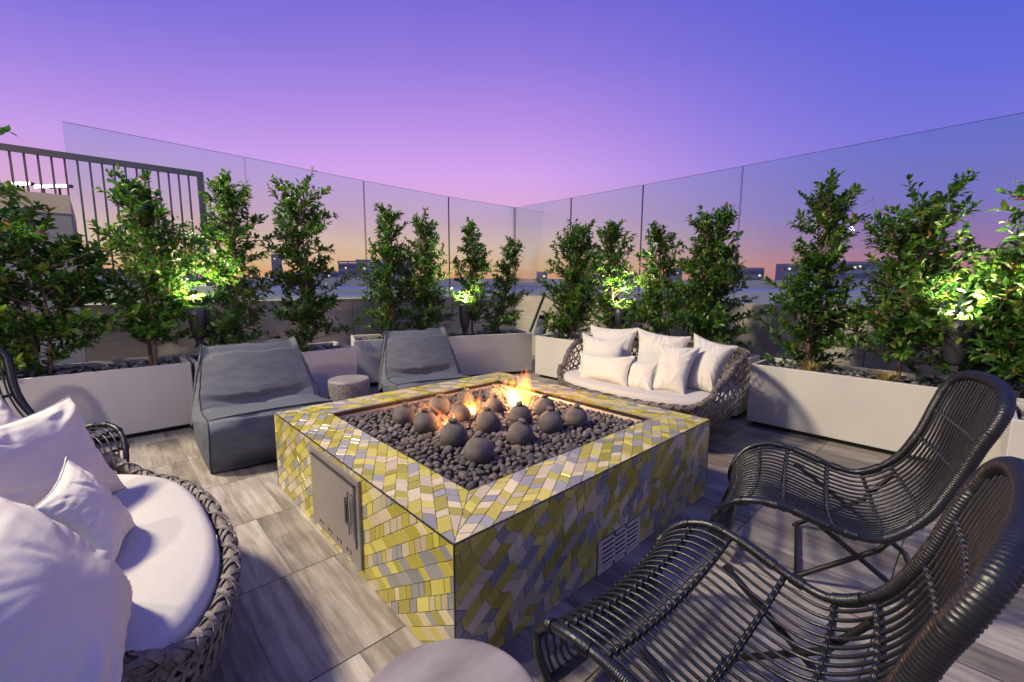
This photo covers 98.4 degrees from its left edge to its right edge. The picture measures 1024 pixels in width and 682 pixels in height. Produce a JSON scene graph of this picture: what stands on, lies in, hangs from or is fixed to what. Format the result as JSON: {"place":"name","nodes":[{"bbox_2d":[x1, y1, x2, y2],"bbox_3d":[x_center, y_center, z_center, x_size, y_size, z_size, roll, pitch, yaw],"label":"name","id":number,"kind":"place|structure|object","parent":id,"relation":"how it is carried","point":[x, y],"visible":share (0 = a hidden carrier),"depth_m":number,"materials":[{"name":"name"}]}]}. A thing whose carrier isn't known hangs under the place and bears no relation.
{"place":"outdoors","nodes":[
{"label":"outdoors","id":0,"kind":"place"},
{"bbox_2d":[0,190,85,365],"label":"stair block","id":1,"kind":"structure","parent":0,"point":[65,220],"depth_m":5.51,"materials":[{"name":"grey paint"}]},
{"bbox_2d":[0,143,212,285],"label":"metal railing","id":2,"kind":"object","parent":1,"relation":"on","point":[23,150],"visible":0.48,"depth_m":5.89,"materials":[{"name":"grey"}]},
{"bbox_2d":[82,285,224,303],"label":"roof","id":3,"kind":"structure","parent":1,"relation":"attached to","point":[204,288],"depth_m":6.59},
{"bbox_2d":[271,254,281,276],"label":"building","id":4,"kind":"structure","parent":0,"point":[275,259],"depth_m":295.98,"materials":[{"name":"grey"}]},
{"bbox_2d":[324,271,338,277],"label":"building","id":5,"kind":"structure","parent":0,"point":[333,275],"depth_m":257.18,"materials":[{"name":"grey concrete"}]},
{"bbox_2d":[338,261,368,277],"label":"building","id":6,"kind":"structure","parent":0,"point":[344,267],"depth_m":246.87,"materials":[{"name":"grey concrete"}]},
{"bbox_2d":[339,265,355,268],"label":"window","id":7,"kind":"structure","parent":6,"relation":"in","point":[340,266],"depth_m":246.60,"materials":[{"name":"blue"}]},
{"bbox_2d":[339,271,356,274],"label":"window","id":8,"kind":"structure","parent":6,"relation":"in","point":[340,272],"depth_m":247.08,"materials":[{"name":"blue"}]},
{"bbox_2d":[232,291,493,299],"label":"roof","id":9,"kind":"structure","parent":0,"point":[277,296],"depth_m":21.83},
{"bbox_2d":[355,259,410,277],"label":"building","id":10,"kind":"structure","parent":0,"point":[363,267],"depth_m":236.92,"materials":[{"name":"grey concrete"}]},
{"bbox_2d":[0,0,1023,280],"label":"sky","id":11,"kind":"structure","parent":0,"point":[511,103],"materials":[{"name":"purple"}]},
{"bbox_2d":[536,272,546,278],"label":"building","id":12,"kind":"structure","parent":0,"point":[541,275],"depth_m":177.96,"materials":[{"name":"blue concrete"}]},
{"bbox_2d":[95,276,999,289],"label":"neighbouring roof","id":13,"kind":"structure","parent":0,"point":[531,283],"depth_m":61.47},
{"bbox_2d":[95,355,1023,681],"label":"terrace floor","id":14,"kind":"structure","parent":0,"point":[311,605],"depth_m":1.97,"materials":[{"name":"grey wood"}]},
{"bbox_2d":[0,346,129,470],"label":"rattan chair","id":15,"kind":"object","parent":14,"relation":"on","point":[15,393],"visible":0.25,"depth_m":2.88,"materials":[{"name":"black wicker"}]},
{"bbox_2d":[0,396,18,424],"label":"pillow","id":16,"kind":"object","parent":15,"relation":"on","point":[7,415],"visible":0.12,"depth_m":1.85,"materials":[{"name":"beige fabric"}]},
{"bbox_2d":[0,354,192,443],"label":"planter","id":17,"kind":"object","parent":14,"relation":"on","point":[131,402],"visible":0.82,"depth_m":3.73,"materials":[{"name":"white concrete"}]},
{"bbox_2d":[0,125,65,344],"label":"shrub","id":18,"kind":"object","parent":17,"relation":"on","point":[7,188],"visible":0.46,"depth_m":3.46,"materials":[{"name":"green plant"}]},
{"bbox_2d":[0,200,137,376],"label":"shrub","id":19,"kind":"object","parent":17,"relation":"on","point":[36,330],"visible":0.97,"depth_m":3.51,"materials":[{"name":"green plant"}]},
{"bbox_2d":[0,357,180,380],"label":"river stones","id":20,"kind":"object","parent":17,"relation":"on","point":[102,367],"visible":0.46,"depth_m":3.86,"materials":[{"name":"stone"}]},
{"bbox_2d":[49,163,220,365],"bbox_3d":[-3.317,-0.606,3.929,1.182,1.827,1.247,-7,10,-43],"label":"shrub","id":21,"kind":"object","parent":17,"relation":"on","point":[158,271],"visible":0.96,"depth_m":3.84,"materials":[{"name":"green plant"}]},
{"bbox_2d":[96,447,241,681],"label":"wicker sofa","id":22,"kind":"object","parent":14,"relation":"on","point":[174,554],"visible":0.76,"depth_m":1.39,"materials":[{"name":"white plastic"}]},
{"bbox_2d":[0,395,125,506],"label":"pillow","id":23,"kind":"object","parent":22,"relation":"on","point":[37,448],"visible":0.66,"depth_m":1.62,"materials":[{"name":"beige fabric"}]},
{"bbox_2d":[0,496,132,681],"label":"pillow","id":24,"kind":"object","parent":22,"relation":"on","point":[66,593],"visible":1,"depth_m":0.87,"materials":[{"name":"beige fabric"}]},
{"bbox_2d":[34,456,135,560],"bbox_3d":[-1.379,0.559,1.431,0.187,0.300,0.336,-4,9,-30],"label":"pillow","id":25,"kind":"object","parent":22,"relation":"on","point":[90,508],"visible":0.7,"depth_m":1.40,"materials":[{"name":"beige fabric"}]},
{"bbox_2d":[190,336,332,473],"bbox_3d":[-2.082,0.435,3.668,0.966,0.830,1.249,-6,10,-39],"label":"beanbag chair","id":26,"kind":"object","parent":14,"relation":"on","point":[242,393],"visible":0.88,"depth_m":3.56,"materials":[{"name":"grey fabric"}]},
{"bbox_2d":[185,341,356,397],"bbox_3d":[-2.527,0.401,4.766,1.500,0.605,0.620,-7,10,-43],"label":"planter","id":27,"kind":"object","parent":14,"relation":"on","point":[325,365],"visible":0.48,"depth_m":4.82,"materials":[{"name":"white concrete"}]},
{"bbox_2d":[186,306,207,345],"bbox_3d":[-2.947,-0.043,4.167,0.161,0.560,0.161,-7,10,-43],"label":"uplight","id":28,"kind":"object","parent":27,"relation":"on","point":[199,313],"visible":0.91,"depth_m":4.10,"materials":[{"name":"grey"}]},
{"bbox_2d":[185,168,280,347],"bbox_3d":[-2.826,-0.702,4.348,0.868,1.910,0.833,4,8,25],"label":"shrub","id":29,"kind":"object","parent":27,"relation":"on","point":[231,230],"visible":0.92,"depth_m":4.30,"materials":[{"name":"green plant"}]},
{"bbox_2d":[193,344,344,361],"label":"river stones","id":30,"kind":"object","parent":27,"relation":"on","point":[324,347],"visible":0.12,"depth_m":5.09,"materials":[{"name":"stone"}]},
{"bbox_2d":[256,166,363,351],"bbox_3d":[-2.194,-0.820,4.815,1.028,2.026,0.948,-7,10,-43],"label":"shrub","id":31,"kind":"object","parent":27,"relation":"on","point":[294,236],"visible":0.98,"depth_m":4.73,"materials":[{"name":"green plant"}]},
{"bbox_2d":[80,295,513,361],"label":"parapet wall","id":32,"kind":"structure","parent":14,"relation":"on","point":[116,345],"depth_m":5.56,"materials":[{"name":"concrete"}]},
{"bbox_2d":[62,121,514,304],"bbox_3d":[-2.128,-1.492,6.362,5.966,1.744,0.019,-7,10,-43],"label":"glass screen","id":33,"kind":"object","parent":32,"relation":"on","point":[364,212],"visible":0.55,"depth_m":6.36,"materials":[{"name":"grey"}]},
{"bbox_2d":[328,374,369,400],"bbox_3d":[-1.561,0.564,4.251,0.380,0.422,0.380,-7,10,-43],"label":"drum stool","id":34,"kind":"object","parent":14,"relation":"on","point":[341,387],"visible":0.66,"depth_m":4.09,"materials":[{"name":"concrete"}]},
{"bbox_2d":[378,326,470,392],"bbox_3d":[-0.941,0.300,4.716,0.889,0.830,1.249,-3,8,-25],"label":"beanbag chair","id":35,"kind":"object","parent":14,"relation":"on","point":[411,358],"visible":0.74,"depth_m":4.78,"materials":[{"name":"grey fabric"}]},
{"bbox_2d":[351,329,531,385],"bbox_3d":[-0.966,0.199,6.336,2.480,0.605,0.620,-3,8,-23],"label":"planter","id":36,"kind":"object","parent":14,"relation":"on","point":[476,355],"visible":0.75,"depth_m":6.23,"materials":[{"name":"white concrete"}]},
{"bbox_2d":[356,203,427,337],"bbox_3d":[-1.613,-0.896,5.957,0.866,1.880,1.009,-4,9,-31],"label":"shrub","id":37,"kind":"object","parent":36,"relation":"on","point":[383,288],"visible":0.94,"depth_m":5.82,"materials":[{"name":"green plant"}]},
{"bbox_2d":[391,206,458,336],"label":"shrub","id":38,"kind":"object","parent":36,"relation":"on","point":[424,245],"visible":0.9,"depth_m":5.96,"materials":[{"name":"green plant"}]},
{"bbox_2d":[354,330,520,339],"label":"river stones","id":39,"kind":"object","parent":36,"relation":"on","point":[461,334],"visible":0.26,"depth_m":6.47,"materials":[{"name":"stone"}]},
{"bbox_2d":[458,304,470,334],"bbox_3d":[-0.670,-0.274,6.280,0.177,0.480,0.177,-7,10,-43],"label":"uplight","id":40,"kind":"object","parent":36,"relation":"on","point":[464,317],"visible":0.98,"depth_m":6.21,"materials":[{"name":"grey"}]},
{"bbox_2d":[448,216,497,334],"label":"shrub","id":41,"kind":"object","parent":36,"relation":"on","point":[472,286],"visible":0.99,"depth_m":6.32,"materials":[{"name":"green plant"}]},
{"bbox_2d":[480,235,532,333],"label":"shrub","id":42,"kind":"object","parent":36,"relation":"on","point":[512,299],"visible":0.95,"depth_m":6.50,"materials":[{"name":"green plant"}]},
{"bbox_2d":[369,639,533,681],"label":"drum stool","id":43,"kind":"object","parent":14,"relation":"on","point":[456,660],"visible":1,"depth_m":1.04,"materials":[{"name":"concrete"}]},
{"bbox_2d":[273,371,709,647],"bbox_3d":[-0.167,0.726,2.840,2.012,0.501,1.998,-7,10,-43],"label":"fire pit","id":44,"kind":"object","parent":14,"relation":"on","point":[429,554],"visible":0.87,"depth_m":1.96,"materials":[{"name":"yellow tile"}]},
{"bbox_2d":[311,455,357,548],"bbox_3d":[-0.889,0.770,2.167,0.038,0.296,0.524,-7,10,-43],"label":"access door","id":45,"kind":"structure","parent":44,"relation":"in","point":[334,498],"depth_m":2.13,"materials":[{"name":"metal"}]},
{"bbox_2d":[393,402,414,426],"bbox_3d":[-0.687,0.467,2.817,0.138,0.161,0.138,9,9,15],"label":"stone ball","id":46,"kind":"object","parent":44,"relation":"in","point":[403,413],"visible":0.83,"depth_m":2.77,"materials":[{"name":"stone"}]},
{"bbox_2d":[413,408,437,433],"bbox_3d":[-0.524,0.483,2.674,0.148,0.172,0.148,5,15,20],"label":"stone ball","id":47,"kind":"object","parent":44,"relation":"in","point":[425,420],"visible":0.9,"depth_m":2.62,"materials":[{"name":"stone"}]},
{"bbox_2d":[440,418,466,447],"bbox_3d":[-0.325,0.512,2.453,0.153,0.179,0.153,-9,12,-32],"label":"stone ball","id":48,"kind":"object","parent":44,"relation":"in","point":[453,432],"visible":0.84,"depth_m":2.40,"materials":[{"name":"stone"}]},
{"bbox_2d":[457,388,473,405],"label":"stone ball","id":49,"kind":"object","parent":44,"relation":"in","point":[465,396],"visible":0.73,"depth_m":3.21,"materials":[{"name":"stone"}]},
{"bbox_2d":[476,407,499,434],"bbox_3d":[-0.146,0.483,2.684,0.150,0.174,0.150,-4,4,-11],"label":"stone ball","id":50,"kind":"object","parent":44,"relation":"in","point":[488,420],"visible":0.87,"depth_m":2.63,"materials":[{"name":"stone"}]},
{"bbox_2d":[344,386,639,487],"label":"lava pebbles","id":51,"kind":"object","parent":44,"relation":"on","point":[388,426],"visible":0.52,"depth_m":2.81,"materials":[{"name":"stone"}]},
{"bbox_2d":[409,438,418,445],"bbox_3d":[-0.549,0.566,2.474,0.048,0.042,0.053,8,8,27],"label":"lava pebble","id":52,"kind":"object","parent":51,"relation":"on","point":[413,441],"visible":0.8,"depth_m":2.46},
{"bbox_2d":[429,393,449,416],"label":"stone ball","id":53,"kind":"object","parent":51,"relation":"on","point":[439,404],"visible":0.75,"depth_m":2.98,"materials":[{"name":"stone"}]},
{"bbox_2d":[449,400,469,422],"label":"stone ball","id":54,"kind":"object","parent":51,"relation":"on","point":[459,412],"visible":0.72,"depth_m":2.81,"materials":[{"name":"stone"}]},
{"bbox_2d":[458,471,468,479],"bbox_3d":[-0.225,0.625,2.052,0.046,0.032,0.070,4,12,-20],"label":"lava pebble","id":55,"kind":"object","parent":51,"relation":"on","point":[463,475],"visible":0.87,"depth_m":2.04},
{"bbox_2d":[466,481,476,488],"bbox_3d":[-0.178,0.638,1.942,0.062,0.033,0.044,-16,20,-31],"label":"lava pebble","id":56,"kind":"object","parent":51,"relation":"on","point":[471,484],"visible":0.67,"depth_m":1.93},
{"bbox_2d":[464,430,493,465],"bbox_3d":[-0.167,0.543,2.236,0.151,0.177,0.151,-2,3,9],"label":"stone ball","id":57,"kind":"object","parent":51,"relation":"on","point":[478,448],"visible":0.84,"depth_m":2.18,"materials":[{"name":"stone"}]},
{"bbox_2d":[484,464,493,470],"bbox_3d":[-0.113,0.612,2.141,0.048,0.029,0.054,3,4,18],"label":"lava pebble","id":58,"kind":"object","parent":51,"relation":"on","point":[488,466],"visible":0.87,"depth_m":2.12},
{"bbox_2d":[485,393,504,413],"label":"stone ball","id":59,"kind":"object","parent":51,"relation":"on","point":[495,403],"visible":0.67,"depth_m":2.99,"materials":[{"name":"stone"}]},
{"bbox_2d":[495,440,504,447],"bbox_3d":[-0.067,0.575,2.459,0.058,0.043,0.057,16,13,7],"label":"lava pebble","id":60,"kind":"object","parent":51,"relation":"on","point":[500,442],"visible":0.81,"depth_m":2.44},
{"bbox_2d":[509,401,530,422],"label":"stone ball","id":61,"kind":"object","parent":51,"relation":"on","point":[518,410],"visible":0.7,"depth_m":2.78,"materials":[{"name":"stone"}]},
{"bbox_2d":[565,403,587,429],"bbox_3d":[0.405,0.475,2.785,0.144,0.168,0.144,9,13,41],"label":"stone ball","id":62,"kind":"object","parent":51,"relation":"on","point":[576,416],"visible":0.88,"depth_m":2.74,"materials":[{"name":"stone"}]},
{"bbox_2d":[485,384,502,399],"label":"stone ball","id":63,"kind":"object","parent":44,"relation":"in","point":[494,388],"visible":0.6,"depth_m":3.30,"materials":[{"name":"stone"}]},
{"bbox_2d":[507,418,533,445],"bbox_3d":[0.050,0.513,2.478,0.148,0.172,0.148,5,13,-12],"label":"stone ball","id":64,"kind":"object","parent":44,"relation":"in","point":[520,432],"visible":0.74,"depth_m":2.43,"materials":[{"name":"stone"}]},
{"bbox_2d":[534,394,554,416],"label":"stone ball","id":65,"kind":"object","parent":44,"relation":"in","point":[542,404],"visible":0.69,"depth_m":2.96,"materials":[{"name":"stone"}]},
{"bbox_2d":[538,406,562,434],"bbox_3d":[0.234,0.484,2.691,0.150,0.174,0.150,-1,3,-14],"label":"stone ball","id":66,"kind":"object","parent":44,"relation":"in","point":[550,420],"visible":0.9,"depth_m":2.64,"materials":[{"name":"stone"}]},
{"bbox_2d":[529,296,548,335],"bbox_3d":[0.448,-0.441,7.452,0.090,0.730,0.515,-7,10,-43],"label":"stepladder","id":67,"kind":"object","parent":14,"relation":"on","point":[541,331],"visible":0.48,"depth_m":7.45,"materials":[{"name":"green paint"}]},
{"bbox_2d":[535,333,759,417],"bbox_3d":[1.480,0.330,5.508,0.580,0.592,2.740,-7,10,-43],"label":"planter","id":68,"kind":"object","parent":14,"relation":"on","point":[550,352],"visible":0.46,"depth_m":6.03,"materials":[{"name":"white concrete"}]},
{"bbox_2d":[534,218,609,338],"bbox_3d":[0.848,-0.825,6.175,1.022,1.738,1.021,3,8,22],"label":"shrub","id":69,"kind":"object","parent":68,"relation":"on","point":[573,287],"visible":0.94,"depth_m":6.02,"materials":[{"name":"green plant"}]},
{"bbox_2d":[584,219,641,328],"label":"shrub","id":70,"kind":"object","parent":68,"relation":"on","point":[613,267],"visible":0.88,"depth_m":5.49,"materials":[{"name":"green plant"}]},
{"bbox_2d":[614,308,626,328],"bbox_3d":[1.343,-0.165,5.517,0.151,0.490,0.151,-7,10,-43],"label":"uplight","id":71,"kind":"object","parent":68,"relation":"on","point":[618,316],"visible":0.62,"depth_m":5.45,"materials":[{"name":"grey"}]},
{"bbox_2d":[549,335,737,359],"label":"river stones","id":72,"kind":"object","parent":68,"relation":"on","point":[575,337],"visible":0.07,"depth_m":6.16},
{"bbox_2d":[622,220,684,334],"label":"shrub","id":73,"kind":"object","parent":68,"relation":"on","point":[655,310],"visible":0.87,"depth_m":5.16,"materials":[{"name":"green plant"}]},
{"bbox_2d":[653,202,768,349],"bbox_3d":[2.073,-0.622,4.744,1.174,1.732,1.070,-7,10,-43],"label":"shrub","id":74,"kind":"object","parent":68,"relation":"on","point":[700,317],"visible":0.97,"depth_m":4.64,"materials":[{"name":"green plant"}]},
{"bbox_2d":[557,334,750,440],"bbox_3d":[1.270,0.410,4.199,1.336,0.780,1.721,-7,10,-43],"label":"wicker sofa","id":75,"kind":"object","parent":14,"relation":"on","point":[723,397],"visible":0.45,"depth_m":3.61,"materials":[{"name":"wicker"}]},
{"bbox_2d":[578,333,625,371],"bbox_3d":[0.899,0.160,4.436,0.339,0.415,0.665,-7,10,-43],"label":"pillow","id":76,"kind":"object","parent":75,"relation":"on","point":[600,347],"visible":0.52,"depth_m":4.42,"materials":[{"name":"beige fabric"}]},
{"bbox_2d":[579,352,634,386],"bbox_3d":[0.836,0.248,4.113,0.192,0.279,0.666,-7,10,-43],"label":"pillow","id":77,"kind":"object","parent":75,"relation":"on","point":[608,369],"visible":0.98,"depth_m":4.02,"materials":[{"name":"beige fabric"}]},
{"bbox_2d":[590,325,637,372],"bbox_3d":[1.026,0.073,4.712,0.320,0.460,0.711,-7,10,-43],"label":"pillow","id":78,"kind":"object","parent":75,"relation":"on","point":[628,335],"visible":0.33,"depth_m":4.62,"materials":[{"name":"beige fabric"}]},
{"bbox_2d":[627,360,657,389],"bbox_3d":[1.126,0.298,3.866,0.205,0.235,0.345,-7,10,-43],"label":"pillow","id":79,"kind":"object","parent":75,"relation":"on","point":[641,375],"visible":0.93,"depth_m":3.82,"materials":[{"name":"beige fabric"}]},
{"bbox_2d":[637,328,691,377],"bbox_3d":[1.396,0.133,4.247,0.369,0.449,0.636,-7,10,-43],"label":"pillow","id":80,"kind":"object","parent":75,"relation":"on","point":[648,351],"visible":0.53,"depth_m":4.22,"materials":[{"name":"beige fabric"}]},
{"bbox_2d":[652,343,700,394],"bbox_3d":[1.374,0.237,3.773,0.364,0.384,0.327,6,10,36],"label":"pillow","id":81,"kind":"object","parent":75,"relation":"on","point":[674,368],"visible":0.94,"depth_m":3.71,"materials":[{"name":"beige fabric"}]},
{"bbox_2d":[686,333,737,391],"bbox_3d":[1.674,0.194,3.819,0.380,0.465,0.412,-7,10,-43],"label":"pillow","id":82,"kind":"object","parent":75,"relation":"on","point":[709,362],"visible":0.91,"depth_m":3.72,"materials":[{"name":"beige fabric"}]},
{"bbox_2d":[515,295,1023,385],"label":"parapet wall","id":83,"kind":"structure","parent":14,"relation":"on","point":[759,339],"depth_m":5.33,"materials":[{"name":"concrete"}]},
{"bbox_2d":[515,112,1023,311],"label":"glass screen","id":84,"kind":"object","parent":83,"relation":"on","point":[740,197],"visible":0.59,"depth_m":5.57,"materials":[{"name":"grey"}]},
{"bbox_2d":[531,456,1023,681],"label":"rattan chair","id":85,"kind":"object","parent":14,"relation":"on","point":[965,564],"visible":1,"depth_m":1.21,"materials":[{"name":"black wicker"}]},
{"bbox_2d":[709,370,1016,607],"bbox_3d":[1.558,0.590,2.119,0.996,0.983,0.873,5,9,32],"label":"rattan chair","id":86,"kind":"object","parent":14,"relation":"on","point":[977,414],"visible":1,"depth_m":2.02,"materials":[{"name":"black wicker"}]},
{"bbox_2d":[746,357,1023,468],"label":"planter","id":87,"kind":"object","parent":14,"relation":"on","point":[883,416],"visible":0.68,"depth_m":3.71,"materials":[{"name":"white concrete"}]},
{"bbox_2d":[748,167,875,369],"bbox_3d":[2.787,-0.593,4.048,1.056,1.891,0.928,-7,10,-43],"label":"shrub","id":88,"kind":"object","parent":87,"relation":"on","point":[828,215],"visible":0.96,"depth_m":3.96,"materials":[{"name":"green plant"}]},
{"bbox_2d":[768,361,1023,397],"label":"river stones","id":89,"kind":"object","parent":87,"relation":"on","point":[1019,393],"visible":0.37,"depth_m":3.81,"materials":[{"name":"stone"}]},
{"bbox_2d":[796,359,824,371],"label":"grass tuft","id":90,"kind":"object","parent":89,"relation":"on","point":[809,367],"visible":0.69,"depth_m":3.94,"materials":[{"name":"plant"}]},
{"bbox_2d":[870,369,903,381],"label":"grass tuft","id":91,"kind":"object","parent":89,"relation":"on","point":[886,377],"visible":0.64,"depth_m":3.53,"materials":[{"name":"plant"}]},
{"bbox_2d":[832,167,1007,379],"bbox_3d":[3.257,-0.457,3.576,1.089,1.730,1.093,-7,10,-43],"label":"shrub","id":92,"kind":"object","parent":87,"relation":"on","point":[908,324],"visible":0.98,"depth_m":3.43,"materials":[{"name":"green plant"}]},
{"bbox_2d":[942,318,978,375],"bbox_3d":[3.281,0.116,3.267,0.177,0.555,0.177,-7,10,-43],"label":"uplight","id":93,"kind":"object","parent":87,"relation":"on","point":[956,356],"visible":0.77,"depth_m":3.21,"materials":[{"name":"grey"}]},
{"bbox_2d":[916,234,1023,385],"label":"shrub","id":94,"kind":"object","parent":87,"relation":"on","point":[1009,258],"visible":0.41,"depth_m":3.24,"materials":[{"name":"green plant"}]},
{"bbox_2d":[953,181,1023,388],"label":"shrub","id":95,"kind":"object","parent":87,"relation":"on","point":[1017,322],"visible":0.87,"depth_m":3.01,"materials":[{"name":"green plant"}]},
{"bbox_2d":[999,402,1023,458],"bbox_3d":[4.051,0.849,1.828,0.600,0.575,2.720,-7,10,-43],"label":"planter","id":96,"kind":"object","parent":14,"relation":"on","point":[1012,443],"visible":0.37,"depth_m":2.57,"materials":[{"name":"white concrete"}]},
{"bbox_2d":[240,286,1005,328],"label":"pale roof","id":97,"kind":"structure","parent":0,"point":[763,294],"depth_m":29.87,"materials":[{"name":"concrete"}]},
{"bbox_2d":[670,268,681,279],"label":"building","id":98,"kind":"structure","parent":0,"point":[673,277],"depth_m":197.86,"materials":[{"name":"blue concrete"}]},
{"bbox_2d":[736,268,764,279],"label":"building","id":99,"kind":"structure","parent":0,"point":[757,274],"depth_m":187.66,"materials":[{"name":"blue concrete"}]},
{"bbox_2d":[743,270,763,274],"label":"window","id":100,"kind":"structure","parent":99,"relation":"in","point":[753,272],"depth_m":187.60,"materials":[{"name":"blue"}]},
{"bbox_2d":[775,264,800,279],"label":"building","id":101,"kind":"structure","parent":0,"point":[782,271],"depth_m":168.05,"materials":[{"name":"blue concrete"}]},
{"bbox_2d":[784,266,800,271],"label":"window","id":102,"kind":"structure","parent":101,"relation":"in","point":[785,267],"depth_m":167.68,"materials":[{"name":"glass"}]},
{"bbox_2d":[799,261,880,280],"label":"building","id":103,"kind":"structure","parent":0,"point":[857,273],"depth_m":173.75,"materials":[{"name":"blue concrete"}]},
{"bbox_2d":[810,264,879,268],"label":"window","id":104,"kind":"structure","parent":103,"relation":"in","point":[866,266],"depth_m":173.42,"materials":[{"name":"blue"}]},
{"bbox_2d":[811,273,879,278],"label":"window","id":105,"kind":"structure","parent":103,"relation":"in","point":[857,275],"depth_m":173.89,"materials":[{"name":"blue"}]},
{"bbox_3d":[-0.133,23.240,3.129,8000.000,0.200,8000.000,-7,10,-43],"label":"ground","id":106,"kind":"structure","parent":0,"visible":0},
{"bbox_2d":[11,182,34,190],"bbox_3d":[-42.767,1.866,40.635,1.800,31.675,0.320,0,8,0],"label":"floodlight","id":107,"kind":"object","parent":106,"relation":"on","point":[23,184],"visible":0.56,"depth_m":38.40,"materials":[{"name":"grey metal"}]},
{"bbox_2d":[33,185,52,192],"bbox_3d":[-41.013,1.990,40.650,1.400,31.444,0.320,0,8,0],"label":"floodlight","id":108,"kind":"object","parent":106,"relation":"on","point":[38,187],"visible":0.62,"depth_m":38.43,"materials":[{"name":"grey metal"}]},
{"bbox_2d":[45,184,73,194],"bbox_3d":[-39.615,1.970,40.646,2.200,31.502,0.320,0,8,0],"label":"floodlight","id":109,"kind":"object","parent":106,"relation":"on","point":[59,186],"visible":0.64,"depth_m":38.42,"materials":[{"name":"grey metal"}]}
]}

